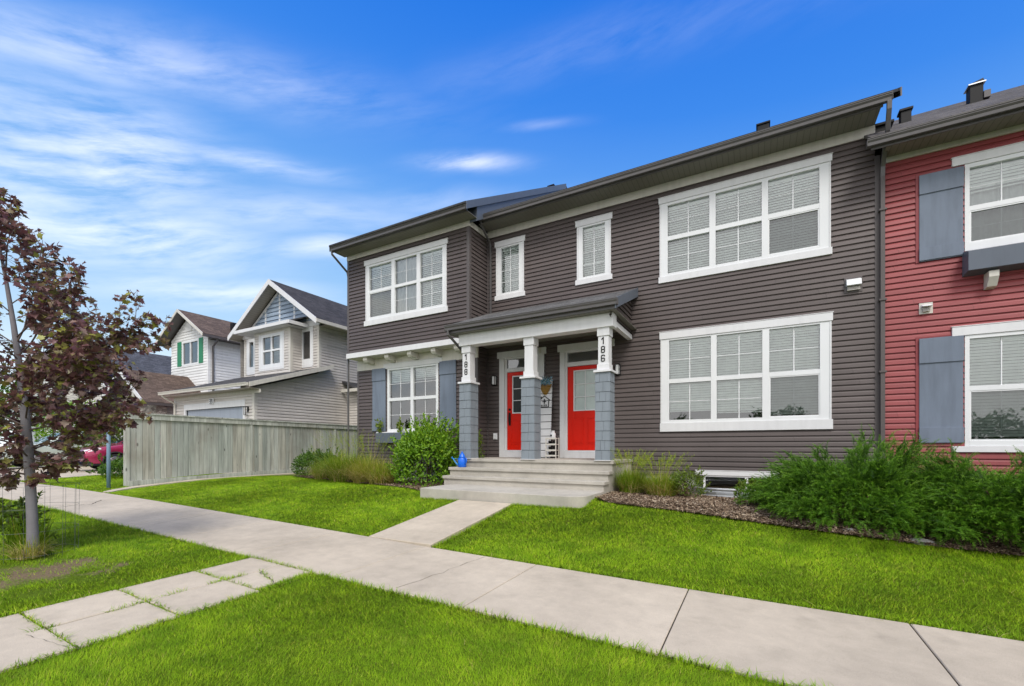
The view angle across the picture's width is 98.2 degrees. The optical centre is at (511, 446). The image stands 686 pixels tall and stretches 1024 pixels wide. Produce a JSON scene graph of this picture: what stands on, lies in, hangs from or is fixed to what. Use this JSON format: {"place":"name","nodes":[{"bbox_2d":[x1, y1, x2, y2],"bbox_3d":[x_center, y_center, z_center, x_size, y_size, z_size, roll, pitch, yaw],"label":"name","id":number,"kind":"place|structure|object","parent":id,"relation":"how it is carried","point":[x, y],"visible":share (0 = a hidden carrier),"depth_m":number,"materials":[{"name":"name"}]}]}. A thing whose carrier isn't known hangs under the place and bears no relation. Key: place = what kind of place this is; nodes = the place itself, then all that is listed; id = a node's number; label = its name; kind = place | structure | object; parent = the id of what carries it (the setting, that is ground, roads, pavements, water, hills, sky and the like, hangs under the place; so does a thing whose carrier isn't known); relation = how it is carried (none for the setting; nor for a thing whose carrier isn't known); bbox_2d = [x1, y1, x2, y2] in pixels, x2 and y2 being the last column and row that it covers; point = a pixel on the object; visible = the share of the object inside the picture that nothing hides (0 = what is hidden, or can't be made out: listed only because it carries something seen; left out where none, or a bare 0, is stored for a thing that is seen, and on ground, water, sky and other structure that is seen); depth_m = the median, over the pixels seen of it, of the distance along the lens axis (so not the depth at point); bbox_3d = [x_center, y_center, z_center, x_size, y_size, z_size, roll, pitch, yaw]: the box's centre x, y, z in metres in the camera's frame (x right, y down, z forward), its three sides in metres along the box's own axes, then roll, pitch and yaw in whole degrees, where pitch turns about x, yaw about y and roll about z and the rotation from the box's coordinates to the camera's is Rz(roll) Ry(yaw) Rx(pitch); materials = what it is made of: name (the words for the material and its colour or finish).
{"place":"outdoors","nodes":[
{"label":"outdoors","id":0,"kind":"place"},
{"bbox_2d":[6,351,56,441],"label":"house","id":1,"kind":"structure","parent":0,"point":[44,382],"depth_m":39.58,"materials":[{"name":"white"}]},
{"bbox_2d":[32,429,44,441],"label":"window","id":2,"kind":"structure","parent":1,"relation":"in","point":[33,433],"depth_m":41.46,"materials":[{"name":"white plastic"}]},
{"bbox_2d":[48,348,171,432],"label":"house","id":3,"kind":"structure","parent":0,"point":[155,363],"depth_m":31.09,"materials":[{"name":"beige"}]},
{"bbox_2d":[0,465,237,480],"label":"driveway","id":4,"kind":"structure","parent":0,"point":[78,473],"depth_m":17.29,"materials":[{"name":"concrete"}]},
{"bbox_2d":[0,433,118,466],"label":"parked car","id":5,"kind":"object","parent":4,"relation":"on","point":[45,448],"visible":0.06,"depth_m":20.68,"materials":[{"name":"silver metal"}]},
{"bbox_2d":[75,438,122,469],"bbox_3d":[-16.328,0.141,19.602,2.120,1.631,4.370,0,0,29],"label":"parked car","id":6,"kind":"object","parent":4,"relation":"on","point":[116,449],"visible":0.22,"depth_m":17.78,"materials":[{"name":"red paint"}]},
{"bbox_2d":[0,557,309,672],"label":"paver path","id":7,"kind":"structure","parent":0,"point":[75,617],"depth_m":3.78,"materials":[{"name":"concrete"}]},
{"bbox_2d":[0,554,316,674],"bbox_3d":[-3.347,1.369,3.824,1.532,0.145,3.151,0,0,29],"label":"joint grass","id":8,"kind":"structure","parent":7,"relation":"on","point":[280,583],"depth_m":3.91,"materials":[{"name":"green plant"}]},
{"bbox_2d":[26,500,482,646],"bbox_3d":[-5.637,1.279,5.771,9.563,0.243,4.622,0,0,29],"label":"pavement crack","id":9,"kind":"object","parent":7,"relation":"on","point":[260,572],"visible":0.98,"depth_m":4.63,"materials":[{"name":"grey concrete"}]},
{"bbox_2d":[99,309,240,436],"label":"house","id":10,"kind":"structure","parent":0,"point":[204,350],"depth_m":23.97,"materials":[{"name":"white"}]},
{"bbox_2d":[182,339,198,365],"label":"window","id":11,"kind":"structure","parent":10,"relation":"in","point":[190,349],"depth_m":25.16,"materials":[{"name":"white plastic"}]},
{"bbox_2d":[158,279,356,424],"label":"house","id":12,"kind":"structure","parent":0,"point":[293,353],"depth_m":19.23,"materials":[{"name":"beige plastic"}]},
{"bbox_2d":[188,407,242,418],"bbox_3d":[-11.994,-0.272,17.934,4.190,2.532,0.040,0,0,29],"label":"garage door","id":13,"kind":"structure","parent":12,"relation":"in","point":[232,412],"depth_m":17.68,"materials":[{"name":"white metal"}]},
{"bbox_2d":[246,338,280,383],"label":"window","id":14,"kind":"structure","parent":12,"relation":"in","point":[250,343],"depth_m":21.40,"materials":[{"name":"white plastic"}]},
{"bbox_2d":[259,331,309,380],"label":"window","id":15,"kind":"structure","parent":12,"relation":"in","point":[264,350],"depth_m":19.87,"materials":[{"name":"white plastic"}]},
{"bbox_2d":[302,323,323,367],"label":"window","id":16,"kind":"structure","parent":12,"relation":"in","point":[306,363],"depth_m":19.22,"materials":[{"name":"white plastic"}]},
{"bbox_2d":[0,482,1023,685],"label":"pavement","id":17,"kind":"structure","parent":0,"point":[797,644],"depth_m":3.85,"materials":[{"name":"concrete"}]},
{"bbox_2d":[659,591,958,685],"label":"joint","id":18,"kind":"object","parent":17,"relation":"attached to","point":[687,592],"visible":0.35,"depth_m":3.31,"materials":[{"name":"grey concrete"}]},
{"bbox_2d":[0,464,1023,685],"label":"ground","id":19,"kind":"structure","parent":0,"point":[25,573],"depth_m":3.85,"materials":[{"name":"plant"}]},
{"bbox_2d":[0,374,45,439],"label":"garden tree","id":20,"kind":"object","parent":19,"relation":"on","point":[7,388],"visible":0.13,"depth_m":36.90,"materials":[{"name":"green plant"}]},
{"bbox_2d":[0,490,58,547],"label":"leafy weed","id":21,"kind":"object","parent":19,"relation":"on","point":[11,515],"visible":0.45,"depth_m":5.59,"materials":[{"name":"green plant"}]},
{"bbox_2d":[0,507,61,552],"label":"weed tuft","id":22,"kind":"object","parent":19,"relation":"on","point":[14,534],"visible":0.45,"depth_m":5.43,"materials":[{"name":"green plant"}]},
{"bbox_2d":[1,533,63,559],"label":"weed tuft","id":23,"kind":"object","parent":19,"relation":"on","point":[18,554],"visible":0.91,"depth_m":5.22,"materials":[{"name":"green plant"}]},
{"bbox_2d":[0,482,79,562],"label":"wire guard","id":24,"kind":"object","parent":19,"relation":"on","point":[46,523],"visible":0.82,"depth_m":5.39,"materials":[{"name":"grey metal"}]},
{"bbox_2d":[33,399,99,440],"bbox_3d":[-24.261,-0.819,24.455,3.439,3.804,3.156,0,0,29],"label":"garden tree","id":25,"kind":"object","parent":19,"relation":"on","point":[43,432],"visible":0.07,"depth_m":23.72,"materials":[{"name":"green plant"}]},
{"bbox_2d":[0,187,173,558],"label":"maple tree","id":26,"kind":"object","parent":19,"relation":"on","point":[74,339],"visible":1,"depth_m":5.32,"materials":[{"name":"brown plant"}]},
{"bbox_2d":[74,406,122,447],"bbox_3d":[-18.980,-0.461,20.792,2.607,3.099,2.289,0,0,29],"label":"garden tree","id":27,"kind":"object","parent":19,"relation":"on","point":[118,435],"visible":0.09,"depth_m":20.42,"materials":[{"name":"green plant"}]},
{"bbox_2d":[84,453,122,476],"bbox_3d":[-13.019,0.581,15.295,4.747,0.962,1.904,0,0,29],"label":"hedge","id":28,"kind":"object","parent":19,"relation":"on","point":[115,464],"visible":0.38,"depth_m":14.71,"materials":[{"name":"green plant"}]},
{"bbox_2d":[106,431,110,487],"bbox_3d":[-10.830,0.184,11.912,0.094,2.261,0.092,0,0,29],"label":"steel post","id":29,"kind":"object","parent":19,"relation":"on","point":[108,464],"visible":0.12,"depth_m":11.88,"materials":[{"name":"grey metal"}]},
{"bbox_2d":[103,472,306,492],"bbox_3d":[-8.468,1.079,15.024,0.901,0.243,8.759,0,0,24],"label":"edging strip","id":30,"kind":"object","parent":19,"relation":"on","point":[127,488],"visible":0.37,"depth_m":12.74,"materials":[{"name":"concrete"}]},
{"bbox_2d":[123,412,356,486],"bbox_3d":[-8.639,0.224,15.803,0.185,2.348,8.250,0,0,29],"label":"fence","id":31,"kind":"object","parent":19,"relation":"on","point":[166,447],"visible":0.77,"depth_m":14.21,"materials":[{"name":"grey wood"}]},
{"bbox_2d":[369,500,510,546],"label":"front walk","id":32,"kind":"structure","parent":19,"relation":"on","point":[432,528],"depth_m":6.93,"materials":[{"name":"concrete"}]},
{"bbox_2d":[420,457,632,507],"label":"concrete steps","id":33,"kind":"structure","parent":19,"relation":"on","point":[572,482],"depth_m":8.91,"materials":[{"name":"grey concrete"}]},
{"bbox_2d":[451,452,466,466],"bbox_3d":[-1.200,0.293,10.342,0.438,0.362,0.196,0,0,29],"label":"watering can","id":34,"kind":"object","parent":33,"relation":"on","point":[462,460],"visible":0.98,"depth_m":10.24,"materials":[{"name":"blue plastic"}]},
{"bbox_2d":[540,379,552,457],"bbox_3d":[0.803,-0.698,11.059,0.390,1.954,0.157,0,0,29],"label":"porch sign","id":35,"kind":"object","parent":33,"relation":"on","point":[546,409],"visible":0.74,"depth_m":11.02,"materials":[{"name":"white paint"}]},
{"bbox_2d":[540,384,551,394],"bbox_3d":[0.807,-1.425,11.016,0.346,0.256,0.136,0,0,29],"label":"wicker basket","id":36,"kind":"object","parent":35,"relation":"hanging from","point":[543,390],"visible":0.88,"depth_m":10.99,"materials":[{"name":"brown wicker"}]},
{"bbox_2d":[541,376,552,385],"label":"blue flowers","id":37,"kind":"object","parent":36,"relation":"in","point":[543,380],"visible":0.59,"depth_m":10.82,"materials":[{"name":"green plant"}]},
{"bbox_2d":[545,437,558,457],"bbox_3d":[0.974,0.029,10.703,0.273,0.499,0.217,0,0,29],"label":"plant rack","id":38,"kind":"object","parent":33,"relation":"on","point":[555,444],"visible":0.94,"depth_m":10.65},
{"bbox_2d":[550,431,555,437],"bbox_3d":[0.987,-0.296,10.701,0.132,0.185,0.139,0,0,29],"label":"milk can","id":39,"kind":"object","parent":38,"relation":"on","point":[552,434],"visible":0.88,"depth_m":10.65,"materials":[{"name":"white paint"}]},
{"bbox_2d":[329,87,901,488],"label":"townhouse","id":40,"kind":"structure","parent":19,"relation":"on","point":[716,311],"depth_m":9.72,"materials":[{"name":"brown plastic"}]},
{"bbox_2d":[374,417,383,432],"bbox_3d":[-3.942,-0.631,13.113,0.267,0.501,0.194,0,0,29],"label":"planter plant","id":41,"kind":"object","parent":40,"relation":"on","point":[379,426],"visible":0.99,"depth_m":13.10,"materials":[{"name":"green plant"}]},
{"bbox_2d":[396,417,403,432],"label":"planter plant","id":42,"kind":"object","parent":40,"relation":"on","point":[399,424],"visible":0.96,"depth_m":12.70,"materials":[{"name":"green plant"}]},
{"bbox_2d":[364,238,447,326],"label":"window","id":43,"kind":"structure","parent":40,"relation":"in","point":[381,286],"depth_m":12.42,"materials":[{"name":"white plastic"}]},
{"bbox_2d":[376,357,441,432],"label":"window","id":44,"kind":"structure","parent":40,"relation":"in","point":[412,389],"depth_m":13.13,"materials":[{"name":"white plastic"}]},
{"bbox_2d":[495,235,525,300],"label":"window","id":45,"kind":"structure","parent":40,"relation":"in","point":[509,252],"depth_m":11.76,"materials":[{"name":"white plastic"}]},
{"bbox_2d":[507,372,522,449],"bbox_3d":[0.253,-0.935,11.522,0.880,2.040,0.122,0,0,29],"label":"front door","id":46,"kind":"structure","parent":40,"relation":"in","point":[514,414],"depth_m":11.65,"materials":[{"name":"red paint"}]},
{"bbox_2d":[568,365,596,449],"bbox_3d":[1.777,-0.935,10.712,0.910,2.040,0.059,0,0,29],"label":"front door","id":47,"kind":"structure","parent":40,"relation":"in","point":[581,379],"depth_m":10.75,"materials":[{"name":"red paint"}]},
{"bbox_2d":[575,212,612,285],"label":"window","id":48,"kind":"structure","parent":40,"relation":"in","point":[593,233],"depth_m":10.64,"materials":[{"name":"white plastic"}]},
{"bbox_2d":[696,466,779,488],"bbox_3d":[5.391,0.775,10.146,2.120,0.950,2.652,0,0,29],"label":"basement window","id":49,"kind":"structure","parent":40,"relation":"in","point":[715,476],"depth_m":9.28,"materials":[{"name":"white plastic"}]},
{"bbox_2d":[658,152,832,283],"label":"window","id":50,"kind":"structure","parent":40,"relation":"in","point":[781,214],"depth_m":9.14,"materials":[{"name":"white plastic"}]},
{"bbox_2d":[659,311,833,431],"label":"window","id":51,"kind":"structure","parent":40,"relation":"in","point":[775,373],"depth_m":9.09,"materials":[{"name":"white plastic"}]},
{"bbox_2d":[293,475,1023,555],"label":"mulch bed","id":52,"kind":"object","parent":19,"relation":"on","point":[990,540],"visible":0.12,"depth_m":6.19,"materials":[{"name":"brown wood"}]},
{"bbox_2d":[290,446,344,475],"bbox_3d":[-6.235,0.501,14.311,2.203,1.035,1.664,0,0,29],"label":"shrub","id":53,"kind":"object","parent":52,"relation":"on","point":[308,457],"visible":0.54,"depth_m":13.95,"materials":[{"name":"green plant"}]},
{"bbox_2d":[300,446,345,479],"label":"ornamental grass","id":54,"kind":"object","parent":52,"relation":"on","point":[319,476],"depth_m":13.03,"materials":[{"name":"green plant"}]},
{"bbox_2d":[301,428,374,481],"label":"ornamental grass","id":55,"kind":"object","parent":52,"relation":"on","point":[332,469],"depth_m":12.19,"materials":[{"name":"green plant"}]},
{"bbox_2d":[331,433,397,483],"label":"ornamental grass","id":56,"kind":"object","parent":52,"relation":"on","point":[358,478],"depth_m":11.67,"materials":[{"name":"green plant"}]},
{"bbox_2d":[353,441,407,484],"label":"ornamental grass","id":57,"kind":"object","parent":52,"relation":"on","point":[381,476],"depth_m":11.20,"materials":[{"name":"green plant"}]},
{"bbox_2d":[385,411,459,486],"bbox_3d":[-2.155,0.031,11.208,2.355,1.951,1.975,0,0,29],"label":"leafy shrub","id":58,"kind":"object","parent":52,"relation":"on","point":[430,439],"visible":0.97,"depth_m":10.72,"materials":[{"name":"green plant"}]},
{"bbox_2d":[478,428,484,457],"bbox_3d":[-0.807,0.265,11.108,0.487,1.473,0.501,0,0,29],"label":"leafy shrub","id":59,"kind":"object","parent":52,"relation":"on","point":[479,445],"visible":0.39,"depth_m":11.11,"materials":[{"name":"green plant"}]},
{"bbox_2d":[610,447,656,492],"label":"feather grass","id":60,"kind":"object","parent":52,"relation":"on","point":[627,480],"depth_m":8.64,"materials":[{"name":"green plant"}]},
{"bbox_2d":[627,450,692,496],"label":"feather grass","id":61,"kind":"object","parent":52,"relation":"on","point":[655,485],"depth_m":8.20,"materials":[{"name":"green plant"}]},
{"bbox_2d":[666,464,711,497],"bbox_3d":[3.209,0.648,8.124,0.703,0.674,0.698,0,0,-2],"label":"shrub","id":62,"kind":"object","parent":52,"relation":"on","point":[696,480],"visible":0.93,"depth_m":8.01,"materials":[{"name":"green plant"}]},
{"bbox_2d":[688,483,748,497],"bbox_3d":[4.494,0.966,8.468,2.228,0.389,1.237,0,0,29],"label":"window well","id":63,"kind":"object","parent":52,"relation":"on","point":[726,493],"depth_m":8.19,"materials":[{"name":"metal"}]},
{"bbox_2d":[733,476,770,505],"bbox_3d":[3.900,0.733,7.068,0.697,0.539,0.526,0,0,29],"label":"shrub","id":64,"kind":"object","parent":52,"relation":"on","point":[739,490],"visible":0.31,"depth_m":7.10,"materials":[{"name":"green plant"}]},
{"bbox_2d":[730,422,1011,551],"bbox_3d":[4.994,0.412,6.561,3.198,1.584,4.182,0,0,3],"label":"juniper bush","id":65,"kind":"object","parent":52,"relation":"on","point":[805,484],"visible":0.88,"depth_m":5.71,"materials":[{"name":"green plant"}]},
{"bbox_2d":[909,538,934,545],"bbox_3d":[4.776,1.111,5.167,0.267,0.096,0.179,0,0,29],"label":"stone","id":66,"kind":"object","parent":52,"relation":"on","point":[925,540],"visible":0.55,"depth_m":5.12,"materials":[{"name":"stone"}]},
{"bbox_2d":[862,439,1023,551],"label":"juniper bush","id":67,"kind":"object","parent":52,"relation":"on","point":[1007,486],"visible":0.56,"depth_m":5.05,"materials":[{"name":"green plant"}]},
{"bbox_2d":[864,78,1023,477],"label":"townhouse","id":68,"kind":"structure","parent":19,"relation":"on","point":[954,273],"depth_m":7.47,"materials":[{"name":"red plastic"}]},
{"bbox_2d":[950,141,1023,250],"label":"window","id":69,"kind":"structure","parent":68,"relation":"in","point":[994,177],"depth_m":7.33,"materials":[{"name":"white plastic"}]},
{"bbox_2d":[951,320,1023,451],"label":"window","id":70,"kind":"structure","parent":68,"relation":"in","point":[994,352],"depth_m":7.33,"materials":[{"name":"white plastic"}]},
{"bbox_2d":[0,0,1023,446],"label":"sky","id":71,"kind":"structure","parent":0,"point":[195,155],"materials":[{"name":"blue"}]},
{"bbox_2d":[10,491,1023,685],"bbox_3d":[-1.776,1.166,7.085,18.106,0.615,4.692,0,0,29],"label":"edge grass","id":72,"kind":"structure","parent":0,"point":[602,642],"depth_m":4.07,"materials":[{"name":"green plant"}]}
]}

